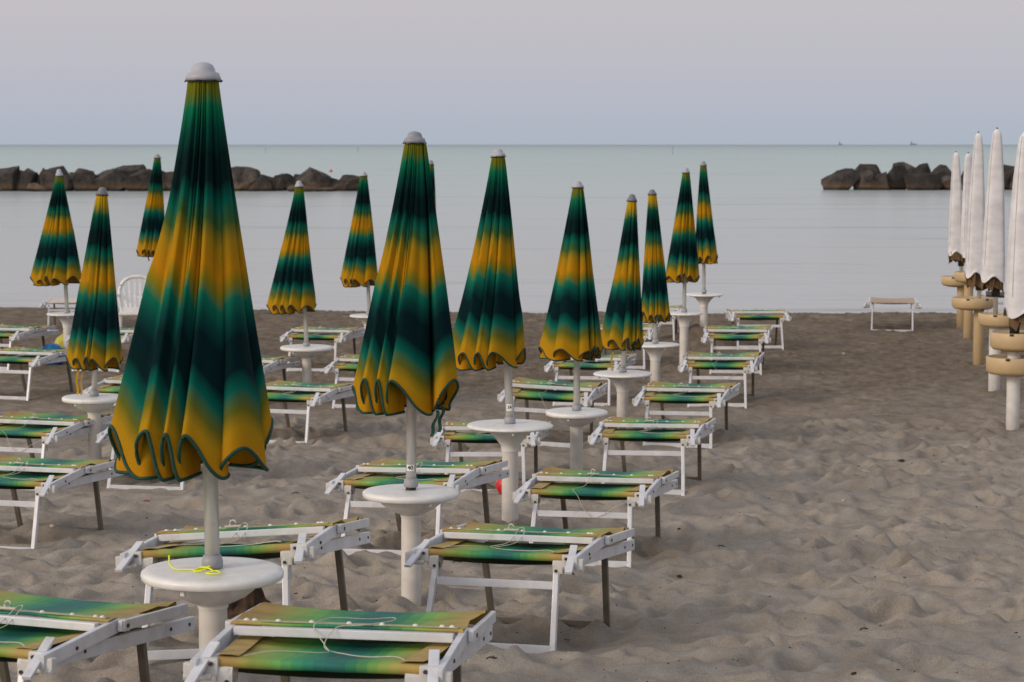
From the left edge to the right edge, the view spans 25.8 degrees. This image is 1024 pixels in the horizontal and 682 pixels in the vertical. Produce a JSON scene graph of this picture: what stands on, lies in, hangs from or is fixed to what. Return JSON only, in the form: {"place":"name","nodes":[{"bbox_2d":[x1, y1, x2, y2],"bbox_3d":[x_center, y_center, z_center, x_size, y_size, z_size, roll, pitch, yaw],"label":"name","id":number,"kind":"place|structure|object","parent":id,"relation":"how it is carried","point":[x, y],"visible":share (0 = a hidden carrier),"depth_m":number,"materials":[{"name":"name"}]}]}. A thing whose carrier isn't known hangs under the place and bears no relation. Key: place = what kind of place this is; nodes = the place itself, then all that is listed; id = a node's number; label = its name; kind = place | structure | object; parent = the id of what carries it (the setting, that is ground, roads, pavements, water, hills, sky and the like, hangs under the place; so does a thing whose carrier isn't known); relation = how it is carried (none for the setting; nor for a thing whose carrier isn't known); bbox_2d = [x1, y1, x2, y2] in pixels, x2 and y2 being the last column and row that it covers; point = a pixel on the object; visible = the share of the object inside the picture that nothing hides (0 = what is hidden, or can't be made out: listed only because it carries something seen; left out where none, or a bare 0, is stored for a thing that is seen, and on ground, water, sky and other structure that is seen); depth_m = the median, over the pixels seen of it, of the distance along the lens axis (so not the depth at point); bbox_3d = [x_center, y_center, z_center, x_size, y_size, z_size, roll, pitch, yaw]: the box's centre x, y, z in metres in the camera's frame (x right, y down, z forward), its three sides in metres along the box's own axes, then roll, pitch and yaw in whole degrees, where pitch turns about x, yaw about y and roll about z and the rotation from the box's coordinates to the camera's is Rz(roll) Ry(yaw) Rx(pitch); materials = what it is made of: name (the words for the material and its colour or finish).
{"place":"outdoors","nodes":[
{"label":"outdoors","id":0,"kind":"place"},
{"bbox_2d":[0,145,1017,313],"bbox_3d":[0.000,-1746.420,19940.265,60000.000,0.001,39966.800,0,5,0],"label":"sea","id":1,"kind":"structure","parent":0,"point":[792,235],"depth_m":81.85,"materials":[{"name":"liquid"}]},
{"bbox_2d":[0,166,19,190],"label":"boulder","id":2,"kind":"object","parent":1,"relation":"in","point":[8,176],"visible":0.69,"depth_m":126.33,"materials":[{"name":"stone"}]},
{"bbox_2d":[14,170,37,190],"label":"boulder","id":3,"kind":"object","parent":1,"relation":"in","point":[23,179],"visible":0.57,"depth_m":126.47,"materials":[{"name":"stone"}]},
{"bbox_2d":[27,183,47,191],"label":"boulder","id":4,"kind":"object","parent":1,"relation":"in","point":[36,187],"visible":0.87,"depth_m":125.36,"materials":[{"name":"stone"}]},
{"bbox_2d":[35,168,54,190],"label":"boulder","id":5,"kind":"object","parent":1,"relation":"in","point":[46,179],"visible":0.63,"depth_m":126.51,"materials":[{"name":"stone"}]},
{"bbox_2d":[46,166,68,175],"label":"boulder","id":6,"kind":"object","parent":1,"relation":"on","point":[53,170],"visible":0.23,"depth_m":128.97,"materials":[{"name":"stone"}]},
{"bbox_2d":[63,175,73,190],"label":"boulder","id":7,"kind":"object","parent":1,"relation":"on","point":[68,183],"visible":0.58,"depth_m":126.21,"materials":[{"name":"stone"}]},
{"bbox_2d":[69,172,98,190],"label":"boulder","id":8,"kind":"object","parent":1,"relation":"on","point":[82,181],"visible":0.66,"depth_m":126.44,"materials":[{"name":"stone"}]},
{"bbox_2d":[92,168,126,190],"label":"boulder","id":9,"kind":"object","parent":1,"relation":"in","point":[111,179],"visible":0.73,"depth_m":126.37,"materials":[{"name":"stone"}]},
{"bbox_2d":[115,164,146,176],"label":"boulder","id":10,"kind":"object","parent":1,"relation":"on","point":[127,170],"visible":0.3,"depth_m":128.99,"materials":[{"name":"stone"}]},
{"bbox_2d":[121,169,151,190],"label":"boulder","id":11,"kind":"object","parent":1,"relation":"in","point":[139,180],"visible":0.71,"depth_m":126.12,"materials":[{"name":"stone"}]},
{"bbox_2d":[164,171,173,190],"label":"boulder","id":12,"kind":"object","parent":1,"relation":"on","point":[168,176],"visible":0.32,"depth_m":126.53,"materials":[{"name":"stone"}]},
{"bbox_2d":[231,166,259,190],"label":"boulder","id":13,"kind":"object","parent":1,"relation":"in","point":[245,178],"visible":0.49,"depth_m":126.53,"materials":[{"name":"stone"}]},
{"bbox_2d":[247,175,271,190],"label":"boulder","id":14,"kind":"object","parent":1,"relation":"in","point":[262,183],"visible":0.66,"depth_m":126.11,"materials":[{"name":"stone"}]},
{"bbox_2d":[268,177,283,190],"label":"boulder","id":15,"kind":"object","parent":1,"relation":"in","point":[277,183],"visible":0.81,"depth_m":126.71,"materials":[{"name":"stone"}]},
{"bbox_2d":[274,173,294,190],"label":"boulder","id":16,"kind":"object","parent":1,"relation":"in","point":[287,178],"visible":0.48,"depth_m":128.05,"materials":[{"name":"stone"}]},
{"bbox_2d":[287,185,318,191],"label":"boulder","id":17,"kind":"object","parent":1,"relation":"on","point":[290,188],"visible":0.63,"depth_m":124.94,"materials":[{"name":"stone"}]},
{"bbox_2d":[295,167,331,187],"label":"boulder","id":18,"kind":"object","parent":1,"relation":"on","point":[309,176],"visible":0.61,"depth_m":126.38,"materials":[{"name":"stone"}]},
{"bbox_2d":[332,175,359,190],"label":"boulder","id":19,"kind":"object","parent":1,"relation":"in","point":[347,183],"visible":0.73,"depth_m":126.52,"materials":[{"name":"stone"}]},
{"bbox_2d":[821,168,860,189],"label":"boulder","id":20,"kind":"object","parent":1,"relation":"in","point":[845,179],"visible":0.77,"depth_m":129.41,"materials":[{"name":"stone"}]},
{"bbox_2d":[853,170,874,189],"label":"boulder","id":21,"kind":"object","parent":1,"relation":"in","point":[865,181],"visible":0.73,"depth_m":129.52,"materials":[{"name":"stone"}]},
{"bbox_2d":[855,164,880,175],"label":"boulder","id":22,"kind":"object","parent":1,"relation":"on","point":[873,168],"visible":0.39,"depth_m":131.69,"materials":[{"name":"stone"}]},
{"bbox_2d":[871,171,889,189],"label":"boulder","id":23,"kind":"object","parent":1,"relation":"in","point":[880,182],"visible":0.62,"depth_m":129.18,"materials":[{"name":"stone"}]},
{"bbox_2d":[887,165,907,189],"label":"boulder","id":24,"kind":"object","parent":1,"relation":"in","point":[896,175],"visible":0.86,"depth_m":129.72,"materials":[{"name":"stone"}]},
{"bbox_2d":[912,163,930,173],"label":"boulder","id":25,"kind":"object","parent":1,"relation":"on","point":[923,168],"visible":0.45,"depth_m":131.68,"materials":[{"name":"stone"}]},
{"bbox_2d":[904,173,943,189],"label":"boulder","id":26,"kind":"object","parent":1,"relation":"in","point":[923,181],"visible":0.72,"depth_m":128.97,"materials":[{"name":"stone"}]},
{"bbox_2d":[931,164,951,177],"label":"boulder","id":27,"kind":"object","parent":26,"relation":"on","point":[940,170],"visible":0.38,"depth_m":131.21,"materials":[{"name":"stone"}]},
{"bbox_2d":[940,175,962,189],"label":"boulder","id":28,"kind":"object","parent":1,"relation":"on","point":[946,181],"visible":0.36,"depth_m":129.38,"materials":[{"name":"stone"}]},
{"bbox_2d":[1003,164,1014,189],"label":"boulder","id":29,"kind":"object","parent":1,"relation":"in","point":[1008,171],"visible":0.3,"depth_m":129.95,"materials":[{"name":"stone"}]},
{"bbox_2d":[0,307,1023,681],"bbox_3d":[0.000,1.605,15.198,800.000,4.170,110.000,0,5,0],"label":"sand","id":30,"kind":"structure","parent":0,"point":[756,595],"depth_m":13.75,"materials":[{"name":"grey sand"}]},
{"bbox_2d":[0,324,58,369],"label":"folded sun lounger","id":31,"kind":"object","parent":30,"relation":"on","point":[30,331],"visible":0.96,"depth_m":25.28,"materials":[{"name":"white paint"}]},
{"bbox_2d":[0,346,73,400],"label":"folded sun lounger","id":32,"kind":"object","parent":30,"relation":"on","point":[19,356],"visible":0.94,"depth_m":22.19,"materials":[{"name":"white paint"}]},
{"bbox_2d":[40,343,64,364],"bbox_3d":[-5.192,0.163,25.311,0.280,0.280,0.280,0,5,0],"label":"beach ball","id":33,"kind":"object","parent":30,"relation":"on","point":[52,346],"visible":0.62,"depth_m":25.23,"materials":[{"name":"blue plastic"}]},
{"bbox_2d":[0,410,112,490],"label":"folded sun lounger","id":34,"kind":"object","parent":30,"relation":"on","point":[47,429],"visible":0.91,"depth_m":15.85,"materials":[{"name":"white paint"}]},
{"bbox_2d":[39,297,76,330],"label":"sun lounger","id":35,"kind":"object","parent":30,"relation":"on","point":[51,300],"visible":0.41,"depth_m":29.98,"materials":[{"name":"white plastic"}]},
{"bbox_2d":[47,312,73,364],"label":"parasol stand","id":36,"kind":"object","parent":30,"relation":"on","point":[66,319],"visible":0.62,"depth_m":25.33,"materials":[{"name":"plastic"}]},
{"bbox_2d":[30,169,81,312],"bbox_3d":[-5.165,-1.024,25.301,0.572,1.826,0.574,-2,5,0],"label":"closed parasol","id":37,"kind":"object","parent":36,"relation":"on","point":[56,262],"visible":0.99,"depth_m":25.16,"materials":[{"name":"fabric"}]},
{"bbox_2d":[0,454,123,548],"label":"folded sun lounger","id":38,"kind":"object","parent":30,"relation":"on","point":[43,477],"visible":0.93,"depth_m":12.94,"materials":[{"name":"white paint"}]},
{"bbox_2d":[62,393,117,472],"bbox_3d":[-2.984,0.870,16.037,0.455,0.959,0.455,0,5,0],"label":"parasol stand","id":39,"kind":"object","parent":30,"relation":"on","point":[93,407],"visible":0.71,"depth_m":15.96,"materials":[{"name":"plastic"}]},
{"bbox_2d":[66,187,123,395],"bbox_3d":[-2.955,-0.224,15.938,0.400,1.741,0.401,3,5,0],"label":"closed parasol","id":40,"kind":"object","parent":39,"relation":"on","point":[94,342],"visible":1,"depth_m":15.83,"materials":[{"name":"fabric"}]},
{"bbox_2d":[0,590,194,681],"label":"folded sun lounger","id":41,"kind":"object","parent":30,"relation":"on","point":[32,647],"visible":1,"depth_m":7.13,"materials":[{"name":"fabric"}]},
{"bbox_2d":[65,327,133,371],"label":"folded sun lounger","id":42,"kind":"object","parent":30,"relation":"on","point":[126,337],"visible":0.18,"depth_m":24.90,"materials":[{"name":"white paint"}]},
{"bbox_2d":[83,375,122,405],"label":"folded sun lounger","id":43,"kind":"object","parent":30,"relation":"on","point":[104,386],"visible":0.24,"depth_m":19.41,"materials":[{"name":"green fabric"}]},
{"bbox_2d":[117,275,146,333],"bbox_3d":[-4.484,-0.297,26.796,0.538,0.960,0.568,-1,5,-8],"label":"plastic chair","id":44,"kind":"object","parent":30,"relation":"on","point":[130,310],"visible":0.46,"depth_m":26.97,"materials":[{"name":"plastic"}]},
{"bbox_2d":[96,426,184,489],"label":"folded sun lounger","id":45,"kind":"object","parent":30,"relation":"on","point":[102,436],"visible":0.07,"depth_m":15.60,"materials":[{"name":"white paint"}]},
{"bbox_2d":[140,557,283,681],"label":"parasol stand","id":46,"kind":"object","parent":30,"relation":"on","point":[211,597],"visible":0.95,"depth_m":7.10,"materials":[{"name":"plastic"}]},
{"bbox_2d":[107,62,273,569],"bbox_3d":[-1.021,0.051,7.114,0.514,1.862,0.519,0,5,0],"label":"closed parasol","id":47,"kind":"object","parent":46,"relation":"on","point":[192,397],"visible":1,"depth_m":6.98,"materials":[{"name":"fabric"}]},
{"bbox_2d":[168,555,220,574],"bbox_3d":[-1.001,0.709,7.122,0.203,0.046,0.060,3,6,32],"label":"yellow cord","id":48,"kind":"object","parent":46,"relation":"on","point":[199,569],"visible":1,"depth_m":7.12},
{"bbox_2d":[115,516,370,659],"bbox_3d":[-1.003,0.936,8.618,0.760,0.509,1.079,-4,-2,10],"label":"folded sun lounger","id":49,"kind":"object","parent":30,"relation":"on","point":[157,548],"visible":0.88,"depth_m":8.45,"materials":[{"name":"white paint"}]},
{"bbox_2d":[227,588,270,625],"bbox_3d":[-1.085,1.082,9.129,0.340,0.334,0.306,0,5,0],"label":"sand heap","id":50,"kind":"object","parent":30,"relation":"on","point":[254,597],"visible":0.07,"depth_m":9.05,"materials":[{"name":"brown sand"}]},
{"bbox_2d":[261,356,299,380],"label":"folded sun lounger","id":51,"kind":"object","parent":30,"relation":"on","point":[273,365],"visible":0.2,"depth_m":21.91,"materials":[{"name":"white paint"}]},
{"bbox_2d":[280,344,332,387],"bbox_3d":[-2.026,0.495,22.128,0.520,0.896,0.520,0,5,0],"label":"parasol stand","id":52,"kind":"object","parent":30,"relation":"on","point":[306,354],"visible":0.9,"depth_m":22.03,"materials":[{"name":"plastic"}]},
{"bbox_2d":[266,181,316,345],"bbox_3d":[-2.181,-0.631,22.020,0.490,1.881,0.486,-2,5,0],"label":"closed parasol","id":53,"kind":"object","parent":52,"relation":"on","point":[292,291],"visible":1,"depth_m":21.89,"materials":[{"name":"fabric"}]},
{"bbox_2d":[266,380,353,442],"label":"folded sun lounger","id":54,"kind":"object","parent":30,"relation":"on","point":[300,393],"visible":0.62,"depth_m":18.77,"materials":[{"name":"white paint"}]},
{"bbox_2d":[280,326,364,371],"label":"folded sun lounger","id":55,"kind":"object","parent":30,"relation":"on","point":[291,335],"visible":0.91,"depth_m":25.16,"materials":[{"name":"white paint"}]},
{"bbox_2d":[183,602,495,681],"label":"folded sun lounger","id":56,"kind":"object","parent":30,"relation":"on","point":[282,644],"visible":1,"depth_m":6.49,"materials":[{"name":"fabric"}]},
{"bbox_2d":[324,354,359,407],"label":"folded sun lounger","id":57,"kind":"object","parent":30,"relation":"on","point":[349,362],"visible":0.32,"depth_m":21.37,"materials":[{"name":"white paint"}]},
{"bbox_2d":[350,314,367,327],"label":"parasol stand","id":58,"kind":"object","parent":30,"relation":"on","point":[363,318],"visible":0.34,"depth_m":24.86,"materials":[{"name":"plastic"}]},
{"bbox_2d":[340,171,377,314],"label":"closed parasol","id":59,"kind":"object","parent":58,"relation":"on","point":[359,267],"visible":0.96,"depth_m":24.79,"materials":[{"name":"fabric"}]},
{"bbox_2d":[362,484,458,605],"bbox_3d":[-0.473,1.143,10.510,0.453,0.901,0.453,0,5,0],"label":"parasol stand","id":60,"kind":"object","parent":30,"relation":"on","point":[410,507],"visible":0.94,"depth_m":10.44,"materials":[{"name":"plastic"}]},
{"bbox_2d":[351,131,458,490],"bbox_3d":[-0.491,-0.011,10.404,0.503,1.920,0.467,1,5,0],"label":"closed parasol","id":61,"kind":"object","parent":60,"relation":"on","point":[407,359],"visible":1,"depth_m":10.27,"materials":[{"name":"fabric"}]},
{"bbox_2d":[325,457,509,554],"bbox_3d":[-0.506,0.905,12.385,0.760,0.509,1.079,0,2,17],"label":"folded sun lounger","id":62,"kind":"object","parent":30,"relation":"on","point":[384,471],"visible":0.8,"depth_m":12.25,"materials":[{"name":"white paint"}]},
{"bbox_2d":[430,420,550,491],"bbox_3d":[-0.134,0.804,15.709,0.760,0.509,1.079,0,1,6],"label":"folded sun lounger","id":63,"kind":"object","parent":30,"relation":"on","point":[451,434],"visible":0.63,"depth_m":15.30,"materials":[{"name":"white paint"}]},
{"bbox_2d":[467,419,552,522],"bbox_3d":[-0.011,0.985,13.387,0.515,0.992,0.515,0,5,0],"label":"parasol stand","id":64,"kind":"object","parent":30,"relation":"on","point":[509,438],"visible":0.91,"depth_m":13.32,"materials":[{"name":"plastic"}]},
{"bbox_2d":[452,149,525,423],"bbox_3d":[-0.163,-0.215,13.271,0.468,1.834,0.470,-2,5,0],"label":"closed parasol","id":65,"kind":"object","parent":64,"relation":"on","point":[488,332],"visible":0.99,"depth_m":13.15,"materials":[{"name":"fabric"}]},
{"bbox_2d":[404,521,634,653],"bbox_3d":[0.052,1.027,9.506,0.760,0.509,1.079,1,0,17],"label":"folded sun lounger","id":66,"kind":"object","parent":30,"relation":"on","point":[469,542],"visible":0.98,"depth_m":9.33,"materials":[{"name":"fabric"}]},
{"bbox_2d":[497,377,607,447],"bbox_3d":[0.330,0.564,18.027,0.760,0.509,1.079,3,4,10],"label":"folded sun lounger","id":67,"kind":"object","parent":30,"relation":"on","point":[589,396],"visible":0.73,"depth_m":17.89,"materials":[{"name":"white paint"}]},
{"bbox_2d":[545,407,607,469],"bbox_3d":[0.468,0.922,16.243,0.452,0.845,0.452,0,5,0],"label":"parasol stand","id":68,"kind":"object","parent":30,"relation":"on","point":[576,421],"visible":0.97,"depth_m":16.18,"materials":[{"name":"plastic"}]},
{"bbox_2d":[538,181,602,410],"bbox_3d":[0.426,-0.198,16.140,0.472,1.906,0.464,0,5,0],"label":"closed parasol","id":69,"kind":"object","parent":68,"relation":"on","point":[572,329],"visible":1,"depth_m":16.02,"materials":[{"name":"fabric"}]},
{"bbox_2d":[544,353,635,405],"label":"folded sun lounger","id":70,"kind":"object","parent":30,"relation":"on","point":[556,366],"visible":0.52,"depth_m":21.67,"materials":[{"name":"white paint"}]},
{"bbox_2d":[513,466,678,567],"bbox_3d":[0.477,0.956,12.354,0.760,0.509,1.079,1,1,14],"label":"folded sun lounger","id":71,"kind":"object","parent":30,"relation":"on","point":[534,490],"visible":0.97,"depth_m":12.18,"materials":[{"name":"fabric"}]},
{"bbox_2d":[593,370,651,428],"bbox_3d":[0.939,0.725,19.036,0.500,0.923,0.500,0,5,0],"label":"parasol stand","id":72,"kind":"object","parent":30,"relation":"on","point":[622,382],"visible":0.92,"depth_m":18.96,"materials":[{"name":"plastic"}]},
{"bbox_2d":[601,194,643,372],"bbox_3d":[0.950,-0.387,18.935,0.378,1.711,0.367,3,5,0],"label":"closed parasol","id":73,"kind":"object","parent":72,"relation":"on","point":[622,329],"visible":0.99,"depth_m":18.84,"materials":[{"name":"fabric"}]},
{"bbox_2d":[596,324,660,368],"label":"folded sun lounger","id":74,"kind":"object","parent":30,"relation":"on","point":[648,334],"visible":0.2,"depth_m":25.08,"materials":[{"name":"white paint"}]},
{"bbox_2d":[588,416,715,495],"bbox_3d":[0.971,0.770,15.334,0.760,0.509,1.079,0,2,12],"label":"folded sun lounger","id":75,"kind":"object","parent":30,"relation":"on","point":[695,434],"visible":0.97,"depth_m":15.15,"materials":[{"name":"fabric"}]},
{"bbox_2d":[641,342,678,391],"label":"parasol stand","id":76,"kind":"object","parent":30,"relation":"on","point":[655,352],"visible":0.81,"depth_m":21.75,"materials":[{"name":"plastic"}]},
{"bbox_2d":[641,189,670,343],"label":"closed parasol","id":77,"kind":"object","parent":76,"relation":"on","point":[655,304],"visible":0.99,"depth_m":21.64,"materials":[{"name":"fabric"}]},
{"bbox_2d":[643,305,681,340],"bbox_3d":[1.802,-0.213,28.422,0.760,0.509,1.079,0,4,6],"label":"lounge chair","id":78,"kind":"object","parent":30,"relation":"on","point":[675,308],"visible":0.16,"depth_m":28.12,"materials":[{"name":"white paint"}]},
{"bbox_2d":[632,381,739,448],"bbox_3d":[1.444,0.591,18.410,0.760,0.509,1.079,1,4,14],"label":"folded sun lounger","id":79,"kind":"object","parent":30,"relation":"on","point":[692,393],"visible":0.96,"depth_m":18.21,"materials":[{"name":"fabric"}]},
{"bbox_2d":[670,311,702,365],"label":"parasol stand","id":80,"kind":"object","parent":30,"relation":"on","point":[684,318],"visible":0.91,"depth_m":24.94,"materials":[{"name":"plastic"}]},
{"bbox_2d":[666,168,699,311],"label":"closed parasol","id":81,"kind":"object","parent":80,"relation":"on","point":[682,265],"visible":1,"depth_m":24.80,"materials":[{"name":"fabric"}]},
{"bbox_2d":[686,293,722,326],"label":"parasol stand","id":82,"kind":"object","parent":30,"relation":"on","point":[703,300],"visible":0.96,"depth_m":28.22,"materials":[{"name":"plastic"}]},
{"bbox_2d":[696,161,717,293],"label":"closed parasol","id":83,"kind":"object","parent":82,"relation":"on","point":[706,244],"visible":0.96,"depth_m":28.09,"materials":[{"name":"fabric"}]},
{"bbox_2d":[678,351,764,407],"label":"folded sun lounger","id":84,"kind":"object","parent":30,"relation":"on","point":[747,362],"visible":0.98,"depth_m":21.48,"materials":[{"name":"white paint"}]},
{"bbox_2d":[701,324,772,374],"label":"folded sun lounger","id":85,"kind":"object","parent":30,"relation":"on","point":[736,333],"visible":0.96,"depth_m":24.41,"materials":[{"name":"white paint"}]},
{"bbox_2d":[724,308,790,349],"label":"folded sun lounger","id":86,"kind":"object","parent":30,"relation":"on","point":[737,318],"visible":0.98,"depth_m":27.07,"materials":[{"name":"white paint"}]},
{"bbox_2d":[863,297,921,331],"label":"sun lounger","id":87,"kind":"object","parent":30,"relation":"on","point":[892,301],"visible":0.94,"depth_m":29.91,"materials":[{"name":"white plastic"}]},
{"bbox_2d":[941,275,963,328],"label":"drum table stand","id":88,"kind":"object","parent":30,"relation":"on","point":[948,281],"visible":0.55,"depth_m":30.30,"materials":[{"name":"beige plastic"}]},
{"bbox_2d":[948,151,963,270],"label":"covered parasol","id":89,"kind":"object","parent":88,"relation":"on","point":[955,215],"visible":0.81,"depth_m":30.19,"materials":[{"name":"fabric"}]},
{"bbox_2d":[954,271,972,339],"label":"drum table stand","id":90,"kind":"object","parent":30,"relation":"on","point":[959,276],"visible":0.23,"depth_m":28.43,"materials":[{"name":"beige plastic"}]},
{"bbox_2d":[959,152,971,263],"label":"covered parasol","id":91,"kind":"object","parent":90,"relation":"on","point":[966,189],"visible":0.63,"depth_m":28.30,"materials":[{"name":"fabric"}]},
{"bbox_2d":[952,296,992,365],"bbox_3d":[5.238,0.090,25.509,0.472,1.175,0.480,0,5,0],"label":"drum table stand","id":92,"kind":"object","parent":30,"relation":"on","point":[975,304],"visible":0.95,"depth_m":25.43,"materials":[{"name":"beige plastic"}]},
{"bbox_2d":[965,131,984,298],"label":"covered parasol","id":93,"kind":"object","parent":92,"relation":"on","point":[975,226],"visible":0.82,"depth_m":25.29,"materials":[{"name":"fabric"}]},
{"bbox_2d":[978,312,1009,390],"bbox_3d":[4.895,0.328,22.519,0.435,1.213,0.443,0,5,0],"label":"drum table stand","id":94,"kind":"object","parent":30,"relation":"on","point":[991,321],"visible":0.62,"depth_m":22.42,"materials":[{"name":"beige plastic"}]},
{"bbox_2d":[980,127,1004,314],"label":"covered parasol","id":95,"kind":"object","parent":94,"relation":"on","point":[992,276],"visible":0.98,"depth_m":22.30,"materials":[{"name":"fabric"}]},
{"bbox_2d":[986,330,1023,429],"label":"drum table stand","id":96,"kind":"object","parent":30,"relation":"on","point":[1010,364],"visible":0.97,"depth_m":19.50,"materials":[{"name":"beige plastic"}]},
{"bbox_2d":[1003,132,1023,333],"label":"covered parasol","id":97,"kind":"object","parent":96,"relation":"on","point":[1013,309],"visible":0.98,"depth_m":19.39,"materials":[{"name":"fabric"}]},
{"bbox_2d":[0,0,1023,144],"label":"sky","id":98,"kind":"structure","parent":0,"point":[73,72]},
{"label":"parasol stand","id":99,"kind":"object","parent":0,"visible":0},
{"bbox_2d":[429,160,435,207],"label":"closed parasol","id":100,"kind":"object","parent":99,"relation":"on","point":[431,163],"visible":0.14,"depth_m":27.90,"materials":[{"name":"fabric"}]},
{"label":"parasol stand","id":101,"kind":"object","parent":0,"visible":0},
{"bbox_2d":[136,154,164,260],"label":"closed parasol","id":102,"kind":"object","parent":101,"relation":"on","point":[152,224],"visible":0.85,"depth_m":27.77,"materials":[{"name":"fabric"}]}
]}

